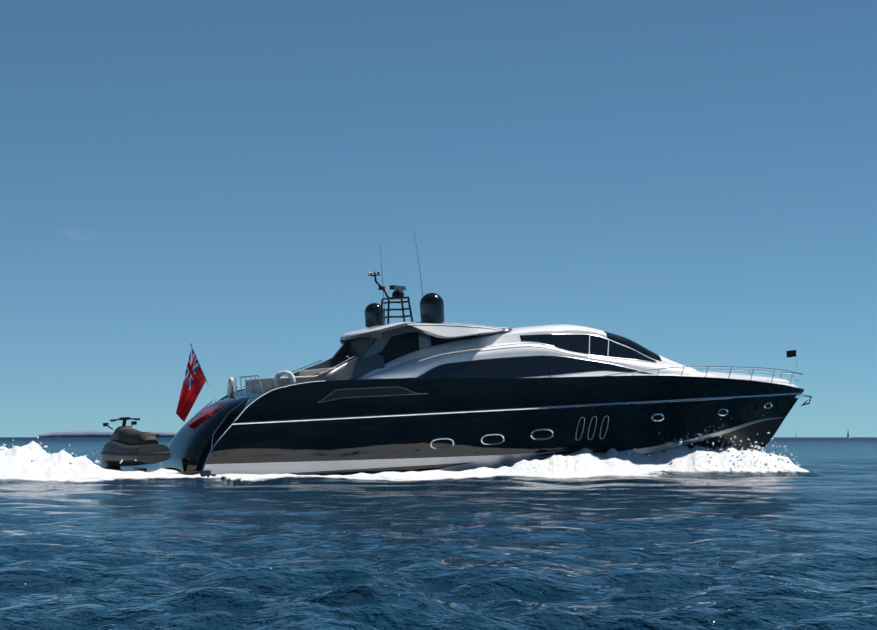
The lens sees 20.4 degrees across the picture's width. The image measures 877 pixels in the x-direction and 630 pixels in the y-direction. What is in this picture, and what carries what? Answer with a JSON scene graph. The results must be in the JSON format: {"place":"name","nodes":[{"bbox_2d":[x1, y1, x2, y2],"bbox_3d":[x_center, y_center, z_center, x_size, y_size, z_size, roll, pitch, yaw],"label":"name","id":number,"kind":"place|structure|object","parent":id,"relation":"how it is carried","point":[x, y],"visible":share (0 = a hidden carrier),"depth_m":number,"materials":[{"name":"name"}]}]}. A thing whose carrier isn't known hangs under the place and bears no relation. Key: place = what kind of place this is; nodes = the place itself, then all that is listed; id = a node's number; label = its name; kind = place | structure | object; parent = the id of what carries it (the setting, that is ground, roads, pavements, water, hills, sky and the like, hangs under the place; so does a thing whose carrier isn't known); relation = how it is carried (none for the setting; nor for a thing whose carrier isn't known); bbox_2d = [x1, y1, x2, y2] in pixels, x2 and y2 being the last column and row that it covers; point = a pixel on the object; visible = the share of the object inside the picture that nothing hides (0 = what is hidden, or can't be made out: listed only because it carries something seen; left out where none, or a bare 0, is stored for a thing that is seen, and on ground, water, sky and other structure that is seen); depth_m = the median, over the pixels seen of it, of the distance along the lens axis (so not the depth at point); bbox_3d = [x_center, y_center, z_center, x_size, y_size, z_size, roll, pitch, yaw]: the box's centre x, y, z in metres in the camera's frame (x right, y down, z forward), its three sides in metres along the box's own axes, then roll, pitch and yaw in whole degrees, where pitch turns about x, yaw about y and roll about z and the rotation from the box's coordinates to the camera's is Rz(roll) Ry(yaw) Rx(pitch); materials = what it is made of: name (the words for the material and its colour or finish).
{"place":"outdoors","nodes":[
{"label":"outdoors","id":0,"kind":"place"},
{"bbox_2d":[61,227,96,239],"bbox_3d":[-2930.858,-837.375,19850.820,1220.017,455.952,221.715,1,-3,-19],"label":"cloud","id":1,"kind":"structure","parent":0,"point":[76,232],"depth_m":19837.84,"materials":[{"name":"white"}]},
{"bbox_2d":[38,430,177,436],"bbox_3d":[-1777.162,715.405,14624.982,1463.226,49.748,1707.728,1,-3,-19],"label":"distant coast","id":2,"kind":"structure","parent":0,"point":[88,433],"depth_m":13891.85},
{"bbox_2d":[0,437,876,629],"bbox_3d":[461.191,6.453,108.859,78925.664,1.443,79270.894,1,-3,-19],"label":"sea","id":3,"kind":"structure","parent":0,"point":[588,539],"depth_m":34.06,"materials":[{"name":"liquid"}]},
{"bbox_2d":[1,431,800,469],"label":"spray droplets","id":4,"kind":"object","parent":3,"relation":"on","point":[680,442],"visible":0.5,"depth_m":92.27,"materials":[{"name":"white liquid"}]},
{"bbox_2d":[173,372,803,476],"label":"hull","id":5,"kind":"object","parent":3,"relation":"on","point":[360,445],"visible":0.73,"depth_m":88.35,"materials":[{"name":"black"}]},
{"bbox_2d":[110,467,210,475],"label":"swim platform","id":6,"kind":"structure","parent":5,"relation":"attached to","point":[205,473],"depth_m":85.14,"materials":[{"name":"brown wood"}]},
{"bbox_2d":[102,460,120,468],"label":"fender locker","id":7,"kind":"object","parent":6,"relation":"on","point":[106,465],"visible":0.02,"depth_m":88.50,"materials":[{"name":"black plastic"}]},
{"bbox_2d":[100,417,170,465],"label":"jet ski","id":8,"kind":"object","parent":6,"relation":"on","point":[129,445],"visible":1,"depth_m":85.97,"materials":[{"name":"grey plastic"}]},
{"bbox_2d":[160,396,249,471],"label":"yacht stern","id":9,"kind":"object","parent":5,"relation":"attached to","point":[195,437],"depth_m":86.29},
{"bbox_2d":[190,343,295,401],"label":"stern rail rings","id":10,"kind":"object","parent":9,"relation":"attached to","point":[232,384],"visible":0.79,"depth_m":88.49,"materials":[{"name":"silver metal"}]},
{"bbox_2d":[176,348,205,421],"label":"red ensign","id":11,"kind":"object","parent":10,"relation":"attached to","point":[194,381],"visible":0.96,"depth_m":88.91,"materials":[{"name":"red fabric"}]},
{"bbox_2d":[245,368,334,389],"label":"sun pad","id":12,"kind":"object","parent":9,"relation":"on","point":[266,383],"visible":0.42,"depth_m":87.89,"materials":[{"name":"beige fabric"}]},
{"bbox_2d":[285,322,511,383],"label":"yacht hardtop","id":13,"kind":"object","parent":5,"relation":"on","point":[367,350],"visible":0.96,"depth_m":88.63,"materials":[{"name":"grey"}]},
{"bbox_2d":[364,231,444,327],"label":"radar mast","id":14,"kind":"object","parent":13,"relation":"on","point":[431,307],"visible":1,"depth_m":90.16,"materials":[{"name":"black metal"}]},
{"bbox_2d":[202,380,801,470],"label":"hull trim","id":15,"kind":"structure","parent":5,"relation":"attached to","point":[360,392],"depth_m":87.45,"materials":[{"name":"silver metal"}]},
{"bbox_2d":[355,324,717,379],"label":"superstructure","id":16,"kind":"object","parent":5,"relation":"on","point":[557,350],"visible":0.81,"depth_m":90.03,"materials":[{"name":"silver metal"}]},
{"bbox_2d":[605,350,811,405],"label":"bow rail","id":17,"kind":"object","parent":5,"relation":"on","point":[791,353],"visible":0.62,"depth_m":94.59,"materials":[{"name":"silver metal"}]},
{"bbox_2d":[0,0,876,436],"label":"sky","id":18,"kind":"structure","parent":0,"point":[690,182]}
]}

